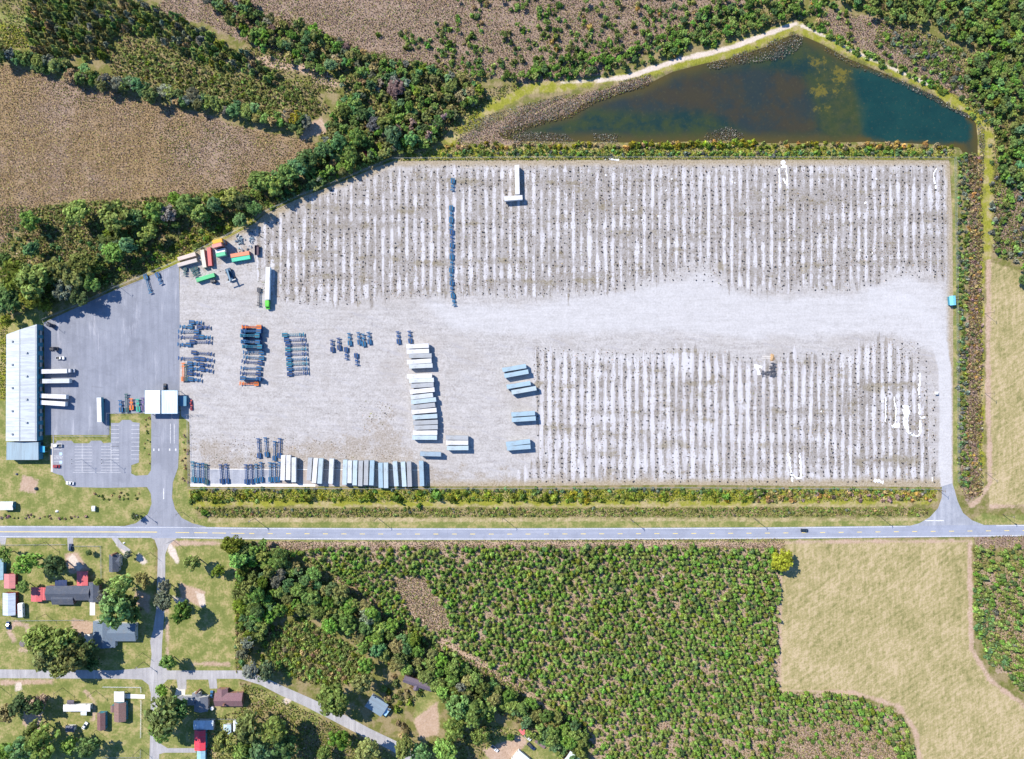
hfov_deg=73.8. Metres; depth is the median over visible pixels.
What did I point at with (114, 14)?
pine tree
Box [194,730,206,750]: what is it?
workshop
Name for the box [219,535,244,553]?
broadleaf tree
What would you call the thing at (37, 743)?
broadleaf tree
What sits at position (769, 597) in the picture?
pine tree
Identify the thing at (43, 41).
pine tree
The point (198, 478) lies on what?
container chassis
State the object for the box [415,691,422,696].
shrub
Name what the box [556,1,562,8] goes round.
shrub
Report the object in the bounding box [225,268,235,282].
reach stacker
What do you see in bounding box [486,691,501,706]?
broadleaf tree
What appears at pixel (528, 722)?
broadleaf tree
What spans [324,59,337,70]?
broadleaf tree
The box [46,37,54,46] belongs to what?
pine tree
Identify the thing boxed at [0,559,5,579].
metal shed
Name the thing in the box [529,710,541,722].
broadleaf tree
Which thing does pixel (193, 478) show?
container chassis
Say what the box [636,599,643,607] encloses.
pine tree
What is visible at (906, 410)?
plastic sheeting
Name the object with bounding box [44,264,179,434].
yard asphalt
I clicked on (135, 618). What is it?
broadleaf tree
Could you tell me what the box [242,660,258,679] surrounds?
broadleaf tree
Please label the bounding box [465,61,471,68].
shrub
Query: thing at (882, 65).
shrub
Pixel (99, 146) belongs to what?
field tussocks
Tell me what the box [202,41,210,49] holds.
pine tree
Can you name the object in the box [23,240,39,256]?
broadleaf tree
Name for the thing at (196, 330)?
container chassis
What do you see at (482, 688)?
broadleaf tree
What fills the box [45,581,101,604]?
ranch house
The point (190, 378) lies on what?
short chassis
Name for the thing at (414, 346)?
box trailer
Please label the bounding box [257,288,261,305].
container chassis
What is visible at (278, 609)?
broadleaf tree
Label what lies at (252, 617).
broadleaf tree
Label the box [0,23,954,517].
rough grass
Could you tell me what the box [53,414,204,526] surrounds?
parking lot
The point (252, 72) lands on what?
pine tree
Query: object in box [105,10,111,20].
pine tree
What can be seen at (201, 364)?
short chassis
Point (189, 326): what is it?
short chassis
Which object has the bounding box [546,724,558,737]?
broadleaf tree
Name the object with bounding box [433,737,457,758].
broadleaf tree
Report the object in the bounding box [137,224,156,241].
broadleaf tree
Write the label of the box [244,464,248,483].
container chassis
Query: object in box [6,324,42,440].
warehouse
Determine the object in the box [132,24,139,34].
pine tree
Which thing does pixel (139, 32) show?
pine tree
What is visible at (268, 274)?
box trailer
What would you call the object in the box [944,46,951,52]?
shrub
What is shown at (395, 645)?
broadleaf tree
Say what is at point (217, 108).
broadleaf tree
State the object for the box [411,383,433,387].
box trailer
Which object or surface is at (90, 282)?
broadleaf tree
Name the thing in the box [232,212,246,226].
broadleaf tree
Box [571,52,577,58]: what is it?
shrub
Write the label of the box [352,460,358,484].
box trailer
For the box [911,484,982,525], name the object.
driveway
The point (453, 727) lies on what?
broadleaf tree
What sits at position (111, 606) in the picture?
broadleaf tree
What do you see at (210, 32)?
pine tree
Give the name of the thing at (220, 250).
shipping container
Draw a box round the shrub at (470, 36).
[467,30,474,38]
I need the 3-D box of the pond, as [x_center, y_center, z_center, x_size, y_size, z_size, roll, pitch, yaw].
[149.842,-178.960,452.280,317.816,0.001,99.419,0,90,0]
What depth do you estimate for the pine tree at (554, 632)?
450.00 m
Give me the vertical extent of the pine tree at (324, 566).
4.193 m
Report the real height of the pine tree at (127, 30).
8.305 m
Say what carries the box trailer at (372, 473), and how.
on the trailer pad
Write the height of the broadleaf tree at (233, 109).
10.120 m
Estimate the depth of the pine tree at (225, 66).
449.15 m
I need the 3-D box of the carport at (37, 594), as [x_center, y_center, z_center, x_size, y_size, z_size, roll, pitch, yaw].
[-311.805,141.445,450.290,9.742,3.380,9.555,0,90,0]
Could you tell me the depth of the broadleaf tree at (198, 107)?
444.68 m
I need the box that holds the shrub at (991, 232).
[988,229,995,234]
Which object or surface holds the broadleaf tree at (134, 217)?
on the ground at (888, 622)
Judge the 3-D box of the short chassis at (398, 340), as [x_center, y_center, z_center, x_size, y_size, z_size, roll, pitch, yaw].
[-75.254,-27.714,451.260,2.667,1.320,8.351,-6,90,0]
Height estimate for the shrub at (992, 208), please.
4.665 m
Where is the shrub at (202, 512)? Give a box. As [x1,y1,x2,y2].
[201,509,207,515]
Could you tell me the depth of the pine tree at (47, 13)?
448.89 m
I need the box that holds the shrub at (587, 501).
[584,498,590,504]
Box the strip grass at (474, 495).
[189,489,762,501]
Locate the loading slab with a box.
[192,469,274,483]
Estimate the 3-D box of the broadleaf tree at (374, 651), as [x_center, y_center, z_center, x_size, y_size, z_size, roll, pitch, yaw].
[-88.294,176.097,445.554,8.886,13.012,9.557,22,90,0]
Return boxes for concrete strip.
[190,484,314,486]
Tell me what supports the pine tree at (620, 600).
on the ground at (888, 622)
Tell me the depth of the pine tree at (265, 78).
448.46 m
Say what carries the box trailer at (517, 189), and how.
on the gravel yard at (324, 402)
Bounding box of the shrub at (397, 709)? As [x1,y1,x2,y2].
[393,705,401,712]
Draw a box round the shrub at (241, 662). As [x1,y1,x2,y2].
[238,657,244,665]
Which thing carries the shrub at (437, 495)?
on the ground at (888, 622)
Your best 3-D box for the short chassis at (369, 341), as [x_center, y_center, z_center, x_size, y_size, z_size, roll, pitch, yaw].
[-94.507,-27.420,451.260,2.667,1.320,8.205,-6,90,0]
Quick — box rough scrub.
[0,0,1023,758]
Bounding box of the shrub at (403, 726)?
[401,722,406,729]
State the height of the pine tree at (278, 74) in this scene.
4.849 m
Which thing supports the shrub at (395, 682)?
on the ground at (888, 622)
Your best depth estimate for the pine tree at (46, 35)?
448.46 m
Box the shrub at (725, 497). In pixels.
[721,493,728,499]
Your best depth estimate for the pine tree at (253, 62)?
448.76 m
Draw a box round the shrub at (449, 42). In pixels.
[446,40,452,46]
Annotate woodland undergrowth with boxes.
[0,0,1023,743]
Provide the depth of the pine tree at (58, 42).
448.11 m
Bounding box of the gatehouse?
[179,396,187,405]
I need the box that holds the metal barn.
[3,592,18,615]
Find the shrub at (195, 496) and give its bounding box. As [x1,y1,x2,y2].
[191,493,200,499]
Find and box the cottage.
[109,552,121,571]
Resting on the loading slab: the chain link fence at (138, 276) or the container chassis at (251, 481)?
the container chassis at (251, 481)
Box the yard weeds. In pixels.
[191,164,948,481]
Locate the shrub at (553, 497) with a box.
[549,493,557,502]
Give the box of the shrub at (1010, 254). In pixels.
[1007,251,1013,257]
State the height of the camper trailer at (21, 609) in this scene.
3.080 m
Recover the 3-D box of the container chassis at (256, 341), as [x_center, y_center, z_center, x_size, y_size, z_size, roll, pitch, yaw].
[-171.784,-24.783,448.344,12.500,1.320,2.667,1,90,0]
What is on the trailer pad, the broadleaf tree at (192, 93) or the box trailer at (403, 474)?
the box trailer at (403, 474)
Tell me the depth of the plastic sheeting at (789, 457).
451.86 m
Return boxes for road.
[0,525,1023,539]
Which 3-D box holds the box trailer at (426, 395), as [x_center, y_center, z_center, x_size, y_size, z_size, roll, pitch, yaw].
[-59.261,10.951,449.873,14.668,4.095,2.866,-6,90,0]
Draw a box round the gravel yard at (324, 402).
[180,160,952,486]
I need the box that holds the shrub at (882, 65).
[878,62,885,68]
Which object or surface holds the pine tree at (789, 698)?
on the ground at (888, 622)
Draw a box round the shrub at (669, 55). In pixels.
[666,51,672,58]
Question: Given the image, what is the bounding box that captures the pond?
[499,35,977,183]
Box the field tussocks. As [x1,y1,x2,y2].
[0,65,314,241]
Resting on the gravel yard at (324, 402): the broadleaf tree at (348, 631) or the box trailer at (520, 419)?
the box trailer at (520, 419)
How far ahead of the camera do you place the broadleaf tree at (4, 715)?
440.05 m
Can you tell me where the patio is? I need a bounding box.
[84,634,92,642]
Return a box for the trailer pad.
[275,470,426,485]
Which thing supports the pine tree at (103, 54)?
on the ground at (888, 622)
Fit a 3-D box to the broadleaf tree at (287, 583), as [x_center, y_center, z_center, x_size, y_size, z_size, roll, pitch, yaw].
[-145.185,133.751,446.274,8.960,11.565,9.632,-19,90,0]
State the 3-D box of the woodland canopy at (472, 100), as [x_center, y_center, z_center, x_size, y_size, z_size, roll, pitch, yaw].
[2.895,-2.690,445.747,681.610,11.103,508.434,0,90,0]
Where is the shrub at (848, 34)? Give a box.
[846,31,852,38]
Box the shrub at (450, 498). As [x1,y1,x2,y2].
[447,495,454,501]
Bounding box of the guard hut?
[947,296,955,304]
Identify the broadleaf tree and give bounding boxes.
[0,49,8,65]
[0,252,11,267]
[0,258,28,290]
[0,287,20,313]
[0,305,6,314]
[0,314,14,326]
[0,545,13,562]
[0,703,15,723]
[0,742,12,758]
[4,735,32,758]
[7,692,34,717]
[10,552,43,573]
[13,262,53,300]
[15,580,30,592]
[18,293,41,309]
[19,210,39,231]
[21,624,57,654]
[22,718,45,740]
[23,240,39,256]
[24,723,60,758]
[25,51,36,65]
[28,699,44,715]
[30,53,45,66]
[30,639,56,672]
[31,58,47,73]
[34,693,48,707]
[38,294,46,302]
[38,298,52,312]
[42,256,67,282]
[42,554,67,576]
[45,626,80,657]
[47,58,60,73]
[49,659,70,678]
[52,279,73,299]
[55,642,88,671]
[57,58,66,69]
[59,63,68,71]
[59,736,78,755]
[61,263,83,286]
[62,199,90,224]
[63,68,77,83]
[67,249,98,275]
[69,284,88,306]
[73,737,100,757]
[74,71,85,83]
[74,637,99,660]
[78,63,90,72]
[83,273,100,291]
[84,657,101,671]
[85,549,91,555]
[90,261,106,273]
[93,578,102,585]
[94,78,108,92]
[96,588,108,602]
[97,73,110,87]
[97,200,132,231]
[97,595,133,630]
[100,241,123,262]
[102,573,134,597]
[109,76,123,89]
[114,229,124,239]
[119,237,138,253]
[122,76,134,86]
[123,550,132,558]
[125,595,139,606]
[126,209,142,225]
[126,606,141,623]
[130,77,141,91]
[131,512,139,520]
[134,572,150,589]
[135,84,146,96]
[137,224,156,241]
[142,87,158,104]
[142,201,164,222]
[142,694,179,737]
[148,720,172,743]
[153,591,171,610]
[155,684,167,696]
[156,84,171,96]
[157,579,171,593]
[158,654,176,670]
[160,203,176,221]
[162,84,174,99]
[167,191,180,205]
[170,599,191,624]
[173,695,187,720]
[174,193,196,214]
[182,555,200,571]
[186,86,198,99]
[189,204,208,222]
[192,99,203,110]
[206,196,223,212]
[209,95,218,109]
[211,564,224,576]
[213,98,224,111]
[213,727,232,753]
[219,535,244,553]
[220,187,238,205]
[226,103,239,118]
[228,551,247,568]
[231,587,245,600]
[231,741,251,758]
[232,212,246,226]
[232,598,246,614]
[234,633,248,649]
[234,709,262,742]
[235,194,251,209]
[235,571,244,580]
[235,649,248,659]
[237,563,250,575]
[238,544,248,554]
[239,103,251,119]
[240,578,257,593]
[240,636,255,648]
[241,630,255,641]
[242,595,252,604]
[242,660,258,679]
[244,199,262,215]
[244,619,258,631]
[245,602,260,616]
[246,551,256,561]
[247,170,269,191]
[247,544,258,555]
[247,570,257,581]
[248,559,257,566]
[248,737,271,758]
[249,102,259,113]
[249,603,264,618]
[249,613,263,622]
[250,587,264,603]
[252,630,263,642]
[254,621,267,636]
[255,551,270,561]
[257,575,267,589]
[257,660,274,681]
[258,113,268,123]
[258,559,268,569]
[259,714,288,743]
[261,173,283,196]
[261,592,273,607]
[263,564,274,577]
[263,609,275,623]
[267,557,278,570]
[270,575,280,587]
[271,546,282,555]
[271,735,298,758]
[272,548,287,568]
[272,567,285,580]
[273,603,288,616]
[274,586,283,598]
[276,163,298,185]
[281,108,294,122]
[281,587,291,594]
[281,594,293,603]
[282,561,292,574]
[282,578,293,591]
[285,604,294,615]
[287,158,307,175]
[288,110,300,123]
[290,582,306,596]
[294,121,302,129]
[295,603,308,616]
[296,112,304,124]
[296,148,316,170]
[298,575,310,586]
[300,591,310,605]
[302,114,311,129]
[306,566,321,580]
[306,590,322,605]
[306,605,319,619]
[311,604,325,618]
[314,142,333,156]
[316,682,348,717]
[317,743,330,758]
[321,595,334,609]
[321,617,337,633]
[323,599,338,615]
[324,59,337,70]
[324,582,338,596]
[328,730,351,750]
[330,133,346,151]
[331,609,343,620]
[332,584,349,596]
[332,593,346,605]
[338,105,351,116]
[338,613,355,628]
[340,598,355,614]
[341,622,356,634]
[344,145,357,163]
[345,50,355,61]
[348,599,359,609]
[348,615,359,625]
[349,126,367,145]
[351,673,373,693]
[355,737,379,758]
[356,105,369,119]
[356,640,368,654]
[357,658,374,673]
[358,598,370,610]
[358,622,372,635]
[359,609,373,624]
[364,606,378,618]
[366,116,379,131]
[370,632,383,645]
[370,643,380,656]
[371,621,379,629]
[372,621,387,635]
[373,610,381,621]
[376,117,393,129]
[377,642,387,654]
[380,649,390,661]
[384,125,401,144]
[386,617,399,632]
[387,78,404,99]
[388,638,403,653]
[388,659,402,671]
[392,655,407,667]
[393,650,407,663]
[394,733,413,758]
[396,634,406,641]
[399,661,412,674]
[401,641,412,654]
[404,131,418,146]
[405,633,415,646]
[410,632,420,646]
[410,742,431,758]
[411,656,423,665]
[412,644,424,657]
[418,671,433,683]
[425,668,435,677]
[426,658,437,671]
[427,648,437,658]
[427,675,441,690]
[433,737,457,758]
[434,652,448,666]
[434,685,448,698]
[439,694,448,702]
[442,717,464,741]
[444,79,456,93]
[444,665,453,674]
[445,673,459,686]
[445,691,469,720]
[448,658,459,675]
[448,686,461,699]
[455,682,466,692]
[460,663,472,674]
[461,673,470,687]
[461,690,474,701]
[462,698,486,728]
[466,685,473,691]
[469,671,482,686]
[470,727,489,745]
[473,694,481,701]
[475,682,490,697]
[483,690,491,700]
[483,701,496,716]
[484,711,494,722]
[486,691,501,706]
[487,679,500,692]
[496,696,505,711]
[503,689,515,701]
[504,699,517,713]
[507,733,514,741]
[509,688,518,699]
[516,701,528,714]
[522,714,532,725]
[525,697,539,709]
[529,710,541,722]
[539,709,553,722]
[541,725,549,741]
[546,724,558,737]
[546,733,559,746]
[551,710,562,723]
[558,733,572,748]
[560,727,569,737]
[562,737,576,749]
[569,729,583,740]
[570,719,580,730]
[576,734,587,747]
[582,729,589,741]
[771,548,793,571]
[1018,274,1023,284]
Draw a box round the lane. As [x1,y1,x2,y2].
[0,538,415,758]
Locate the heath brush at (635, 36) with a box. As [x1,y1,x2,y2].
[149,0,1023,758]
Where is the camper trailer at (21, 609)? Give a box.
[18,603,24,616]
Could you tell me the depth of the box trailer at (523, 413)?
447.85 m
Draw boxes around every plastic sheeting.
[781,160,786,167]
[787,453,793,481]
[793,453,801,478]
[891,423,899,427]
[894,397,896,422]
[902,405,909,414]
[903,414,921,436]
[918,372,920,397]
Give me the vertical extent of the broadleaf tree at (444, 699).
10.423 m
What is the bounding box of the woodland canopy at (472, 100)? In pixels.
[0,0,1023,758]
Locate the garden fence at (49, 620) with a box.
[7,620,82,620]
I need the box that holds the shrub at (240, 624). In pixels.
[238,620,244,627]
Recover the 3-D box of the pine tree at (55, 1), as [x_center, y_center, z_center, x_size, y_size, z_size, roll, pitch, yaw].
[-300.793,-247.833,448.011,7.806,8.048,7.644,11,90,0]
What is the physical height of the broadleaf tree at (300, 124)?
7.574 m
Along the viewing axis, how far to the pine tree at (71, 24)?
448.56 m
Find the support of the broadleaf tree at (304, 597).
on the ground at (888, 622)
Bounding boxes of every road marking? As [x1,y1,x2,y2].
[0,424,1023,538]
[0,530,1023,533]
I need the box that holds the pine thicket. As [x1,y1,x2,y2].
[26,0,1023,758]
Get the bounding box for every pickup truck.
[491,745,498,751]
[527,742,535,750]
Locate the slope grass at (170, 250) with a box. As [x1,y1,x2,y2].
[98,213,253,289]
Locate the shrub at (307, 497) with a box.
[302,491,313,500]
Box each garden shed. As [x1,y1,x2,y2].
[0,501,15,509]
[65,724,75,731]
[97,711,106,730]
[224,723,231,733]
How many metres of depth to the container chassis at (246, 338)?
450.68 m
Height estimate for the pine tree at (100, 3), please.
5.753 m
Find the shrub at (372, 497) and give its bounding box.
[366,494,374,500]
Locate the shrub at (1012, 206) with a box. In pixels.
[1009,204,1014,209]
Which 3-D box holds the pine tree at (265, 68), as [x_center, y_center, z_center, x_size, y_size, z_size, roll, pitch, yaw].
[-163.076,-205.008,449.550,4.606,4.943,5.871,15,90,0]
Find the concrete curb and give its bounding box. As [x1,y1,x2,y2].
[231,469,376,469]
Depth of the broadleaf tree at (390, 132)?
441.09 m
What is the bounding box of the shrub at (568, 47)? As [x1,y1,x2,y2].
[566,45,571,51]
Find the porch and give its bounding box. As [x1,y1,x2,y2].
[67,699,75,703]
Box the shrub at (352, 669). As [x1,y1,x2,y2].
[349,666,356,672]
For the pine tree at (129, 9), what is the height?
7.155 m
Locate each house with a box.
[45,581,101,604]
[93,620,137,648]
[110,701,127,722]
[177,688,209,712]
[214,687,243,705]
[365,693,387,716]
[403,674,430,691]
[511,749,530,758]
[563,750,580,758]
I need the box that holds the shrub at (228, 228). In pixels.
[224,224,231,231]
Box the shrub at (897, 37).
[893,33,900,40]
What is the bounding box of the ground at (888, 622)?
[0,0,1023,758]
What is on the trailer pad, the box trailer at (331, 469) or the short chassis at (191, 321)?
the box trailer at (331, 469)
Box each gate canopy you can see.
[145,390,160,413]
[161,390,180,413]
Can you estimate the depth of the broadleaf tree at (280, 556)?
440.43 m
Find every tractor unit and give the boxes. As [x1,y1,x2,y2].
[46,322,54,327]
[49,347,58,350]
[265,300,270,308]
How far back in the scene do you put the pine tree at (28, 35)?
448.56 m
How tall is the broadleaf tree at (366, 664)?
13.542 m
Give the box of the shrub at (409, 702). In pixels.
[406,698,412,705]
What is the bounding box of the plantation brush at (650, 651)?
[305,546,1023,758]
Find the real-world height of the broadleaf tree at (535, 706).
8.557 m
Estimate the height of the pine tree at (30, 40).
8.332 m
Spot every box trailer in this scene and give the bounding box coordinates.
[40,394,68,398]
[40,400,67,405]
[41,369,69,373]
[42,379,71,382]
[97,397,104,421]
[265,267,271,299]
[280,455,285,479]
[286,455,291,479]
[291,457,297,481]
[307,457,313,479]
[312,458,318,482]
[317,458,323,483]
[328,458,334,483]
[342,459,347,484]
[347,460,352,482]
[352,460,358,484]
[358,460,363,485]
[364,460,369,484]
[369,460,374,484]
[378,462,383,487]
[384,462,388,487]
[393,461,398,485]
[401,461,406,486]
[406,343,428,348]
[407,349,428,353]
[407,358,431,363]
[407,374,431,378]
[407,461,411,486]
[409,353,431,357]
[409,363,432,368]
[409,378,433,382]
[410,387,434,393]
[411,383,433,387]
[411,393,433,399]
[411,397,436,403]
[411,403,435,409]
[412,408,436,413]
[412,435,436,439]
[413,414,437,419]
[413,420,437,424]
[413,430,437,434]
[414,425,437,429]
[419,460,424,485]
[420,451,440,455]
[446,435,467,439]
[446,440,467,444]
[447,445,468,449]
[502,364,525,371]
[504,195,522,201]
[504,369,528,377]
[506,381,530,388]
[506,439,529,445]
[507,444,530,450]
[511,386,536,393]
[511,411,534,416]
[512,416,535,421]
[515,165,519,194]
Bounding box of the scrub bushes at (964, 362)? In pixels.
[0,0,1023,758]
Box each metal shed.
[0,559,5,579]
[4,573,17,588]
[193,719,214,729]
[197,749,206,758]
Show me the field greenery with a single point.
(182, 138)
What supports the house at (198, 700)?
on the ground at (888, 622)
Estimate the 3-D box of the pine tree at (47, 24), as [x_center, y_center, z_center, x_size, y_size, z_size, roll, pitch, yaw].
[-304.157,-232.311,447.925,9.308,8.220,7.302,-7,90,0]
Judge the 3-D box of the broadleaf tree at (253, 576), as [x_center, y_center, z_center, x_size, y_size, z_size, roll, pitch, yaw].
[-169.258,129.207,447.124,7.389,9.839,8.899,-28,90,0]
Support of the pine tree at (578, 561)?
on the ground at (888, 622)
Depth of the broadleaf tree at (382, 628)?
443.66 m
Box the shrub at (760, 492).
[756,487,764,495]
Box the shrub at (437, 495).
[430,487,442,500]
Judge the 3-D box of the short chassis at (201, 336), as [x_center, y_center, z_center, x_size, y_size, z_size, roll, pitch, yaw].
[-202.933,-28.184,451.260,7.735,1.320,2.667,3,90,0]
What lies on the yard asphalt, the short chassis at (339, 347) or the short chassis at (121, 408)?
the short chassis at (121, 408)
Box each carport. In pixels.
[31,586,45,601]
[55,579,67,585]
[77,571,88,585]
[114,690,125,701]
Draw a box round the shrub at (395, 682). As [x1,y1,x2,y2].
[391,679,397,685]
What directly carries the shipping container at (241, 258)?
on the gravel yard at (324, 402)
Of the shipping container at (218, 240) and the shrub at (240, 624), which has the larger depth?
the shrub at (240, 624)
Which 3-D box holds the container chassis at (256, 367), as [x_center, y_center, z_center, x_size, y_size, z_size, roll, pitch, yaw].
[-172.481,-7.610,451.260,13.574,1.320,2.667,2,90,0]
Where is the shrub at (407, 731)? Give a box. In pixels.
[402,727,409,736]
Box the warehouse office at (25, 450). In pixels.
[6,441,47,459]
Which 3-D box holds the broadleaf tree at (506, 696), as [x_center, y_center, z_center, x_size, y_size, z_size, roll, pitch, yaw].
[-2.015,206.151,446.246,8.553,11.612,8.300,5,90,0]
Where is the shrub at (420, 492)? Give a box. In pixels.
[416,489,423,495]
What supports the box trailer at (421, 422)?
on the gravel yard at (324, 402)
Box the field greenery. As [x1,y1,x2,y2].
[49,83,295,189]
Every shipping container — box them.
[177,252,196,260]
[177,258,198,267]
[196,273,215,282]
[200,250,207,267]
[207,247,213,266]
[212,238,223,243]
[212,242,223,248]
[215,248,225,252]
[216,252,226,257]
[230,251,250,257]
[231,255,251,262]
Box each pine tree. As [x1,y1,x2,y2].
[24,5,31,12]
[24,32,35,38]
[27,18,38,29]
[28,38,36,46]
[29,45,40,53]
[33,20,41,29]
[37,32,45,40]
[37,45,47,54]
[39,13,47,21]
[40,38,49,46]
[41,6,51,11]
[43,10,51,18]
[43,32,51,40]
[44,21,57,30]
[45,29,55,38]
[45,46,52,54]
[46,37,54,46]
[50,44,61,53]
[51,0,61,9]
[51,10,61,22]
[51,34,60,43]
[51,49,61,56]
[54,3,62,12]
[54,26,60,34]
[55,40,62,49]
[56,13,66,20]
[58,27,65,33]
[61,10,73,20]
[61,34,67,42]
[62,3,72,10]
[64,27,76,37]
[67,21,76,30]
[70,0,79,5]
[72,5,83,10]
[72,48,80,55]
[73,24,82,31]
[73,40,80,47]
[74,9,86,21]
[74,16,83,24]
[75,32,85,41]
[76,26,87,34]
[79,43,87,52]
[80,0,91,9]
[81,54,89,61]
[85,34,95,45]
[86,23,97,30]
[88,10,97,21]
[88,42,98,53]
[90,52,96,58]
[91,21,101,30]
[93,38,100,45]
[97,32,108,41]
[97,51,107,62]
[98,1,106,10]
[98,19,108,27]
[103,4,111,10]
[104,29,114,37]
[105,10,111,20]
[107,26,118,37]
[109,21,121,30]
[112,12,125,23]
[115,17,126,24]
[116,7,123,13]
[117,0,125,7]
[121,24,131,33]
[123,9,132,17]
[127,6,134,14]
[129,17,135,25]
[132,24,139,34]
[135,11,144,18]
[137,30,144,36]
[138,18,146,25]
[140,2,149,9]
[141,11,150,21]
[150,4,158,12]
[151,11,159,19]
[153,21,160,27]
[155,27,162,33]
[156,35,162,43]
[159,11,166,19]
[159,19,169,28]
[160,37,168,45]
[163,30,170,38]
[171,21,177,28]
[171,28,178,36]
[174,13,181,23]
[175,22,181,30]
[176,47,186,55]
[179,17,188,25]
[181,42,190,47]
[184,23,193,33]
[184,50,190,56]
[190,50,197,59]
[191,29,199,39]
[195,27,203,33]
[195,36,204,45]
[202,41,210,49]
[204,35,213,43]
[204,50,211,58]
[207,30,215,39]
[210,45,219,51]
[213,38,220,48]
[214,62,221,70]
[218,60,225,66]
[219,51,227,58]
[221,45,227,53]
[222,63,229,71]
[229,59,236,67]
[230,65,237,71]
[236,52,243,60]
[244,50,252,58]
[249,68,258,78]
[250,60,256,67]
[255,59,262,66]
[255,64,263,71]
[261,75,271,85]
[262,66,268,72]
[274,71,282,77]
[322,563,329,570]
[383,609,391,614]
[385,555,393,562]
[481,653,487,661]
[506,602,514,611]
[506,617,513,627]
[540,677,547,683]
[551,629,558,635]
[551,657,559,663]
[564,656,571,662]
[574,558,582,564]
[588,548,594,555]
[604,669,611,675]
[605,753,613,758]
[612,582,619,590]
[617,597,623,603]
[621,671,628,681]
[622,729,630,736]
[628,575,634,581]
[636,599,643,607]
[654,690,662,698]
[674,582,681,588]
[698,681,705,690]
[729,602,736,609]
[746,584,754,593]
[765,592,772,599]
[773,647,779,654]
[786,696,792,703]
[796,711,803,717]
[824,691,832,697]
[869,707,875,715]
[902,744,910,751]
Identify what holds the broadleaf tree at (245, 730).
on the ground at (888, 622)
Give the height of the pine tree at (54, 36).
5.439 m
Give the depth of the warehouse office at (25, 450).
446.98 m
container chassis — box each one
[124,394,129,411]
[143,274,151,293]
[178,329,198,332]
[178,335,198,338]
[178,356,198,359]
[181,363,184,380]
[184,364,187,380]
[189,340,210,343]
[190,461,195,481]
[191,350,211,355]
[196,463,200,481]
[200,463,204,482]
[204,464,208,484]
[218,464,223,483]
[224,464,229,482]
[240,333,259,337]
[240,371,260,375]
[240,376,260,380]
[240,381,258,385]
[241,329,260,332]
[241,340,259,343]
[241,359,262,364]
[241,366,260,369]
[242,325,260,328]
[242,344,261,348]
[243,336,261,339]
[243,350,263,353]
[243,355,263,359]
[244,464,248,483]
[249,464,253,483]
[254,464,258,482]
[256,438,261,457]
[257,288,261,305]
[259,462,263,481]
[263,437,268,456]
[268,462,272,481]
[272,441,276,460]
[272,462,276,481]
[276,462,280,481]
[277,438,281,457]
[282,332,303,336]
[284,337,304,341]
[285,342,305,346]
[285,347,306,350]
[285,351,306,355]
[286,357,306,360]
[286,361,307,365]
[287,366,307,370]
[287,370,307,375]
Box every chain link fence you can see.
[43,223,250,319]
[186,415,188,483]
[189,487,942,489]
[253,159,388,221]
[399,156,948,158]
[954,157,959,470]
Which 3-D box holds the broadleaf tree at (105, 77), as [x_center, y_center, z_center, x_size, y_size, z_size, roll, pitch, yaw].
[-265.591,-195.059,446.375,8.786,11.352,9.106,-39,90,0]
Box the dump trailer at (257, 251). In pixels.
[255,245,259,254]
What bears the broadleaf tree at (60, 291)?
on the ground at (888, 622)
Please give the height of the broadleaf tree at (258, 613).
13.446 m
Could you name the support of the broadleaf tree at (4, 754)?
on the ground at (888, 622)
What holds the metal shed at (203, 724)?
on the ground at (888, 622)
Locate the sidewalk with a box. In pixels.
[51,443,52,471]
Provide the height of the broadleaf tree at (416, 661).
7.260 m
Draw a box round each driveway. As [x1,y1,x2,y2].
[0,538,5,543]
[67,538,72,549]
[90,602,94,614]
[112,538,129,550]
[124,694,144,698]
[175,688,184,694]
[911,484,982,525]
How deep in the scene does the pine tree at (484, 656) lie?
449.93 m
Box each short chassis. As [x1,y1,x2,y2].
[118,400,123,411]
[129,398,133,409]
[135,399,140,411]
[141,397,144,410]
[154,272,162,284]
[177,342,190,346]
[180,325,192,328]
[187,361,199,365]
[187,371,199,375]
[188,366,199,369]
[188,377,200,381]
[189,320,201,323]
[197,325,209,328]
[198,362,210,366]
[199,335,210,338]
[199,357,212,361]
[199,367,211,372]
[330,340,334,351]
[336,338,341,349]
[344,347,347,358]
[347,333,351,345]
[354,353,358,364]
[356,332,361,344]
[361,334,365,346]
[366,332,371,343]
[396,331,400,343]
[407,331,412,342]
[449,205,452,217]
[449,218,452,229]
[450,178,454,190]
[450,229,453,241]
[450,243,453,253]
[450,280,453,291]
[451,293,455,305]
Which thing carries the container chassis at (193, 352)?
on the gravel yard at (324, 402)
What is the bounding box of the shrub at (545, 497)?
[540,493,549,500]
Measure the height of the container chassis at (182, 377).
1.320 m
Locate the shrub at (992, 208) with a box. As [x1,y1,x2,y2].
[988,205,995,211]
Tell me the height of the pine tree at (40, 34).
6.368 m
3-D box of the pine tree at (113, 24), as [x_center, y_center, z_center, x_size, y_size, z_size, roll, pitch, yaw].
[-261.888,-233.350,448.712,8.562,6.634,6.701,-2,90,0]
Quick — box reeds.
[458,31,984,183]
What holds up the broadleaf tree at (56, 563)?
on the ground at (888, 622)
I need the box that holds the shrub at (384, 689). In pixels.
[381,684,386,692]
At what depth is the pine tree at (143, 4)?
448.63 m
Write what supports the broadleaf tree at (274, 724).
on the ground at (888, 622)
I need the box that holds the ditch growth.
[967,155,983,496]
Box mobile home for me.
[63,703,92,711]
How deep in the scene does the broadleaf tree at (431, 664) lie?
443.48 m
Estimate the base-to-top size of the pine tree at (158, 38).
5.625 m
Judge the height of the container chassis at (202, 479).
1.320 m
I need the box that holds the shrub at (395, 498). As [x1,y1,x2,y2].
[390,493,402,502]
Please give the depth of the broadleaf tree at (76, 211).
439.11 m
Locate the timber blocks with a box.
[259,164,943,482]
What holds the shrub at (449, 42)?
on the ground at (888, 622)
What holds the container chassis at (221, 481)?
on the loading slab

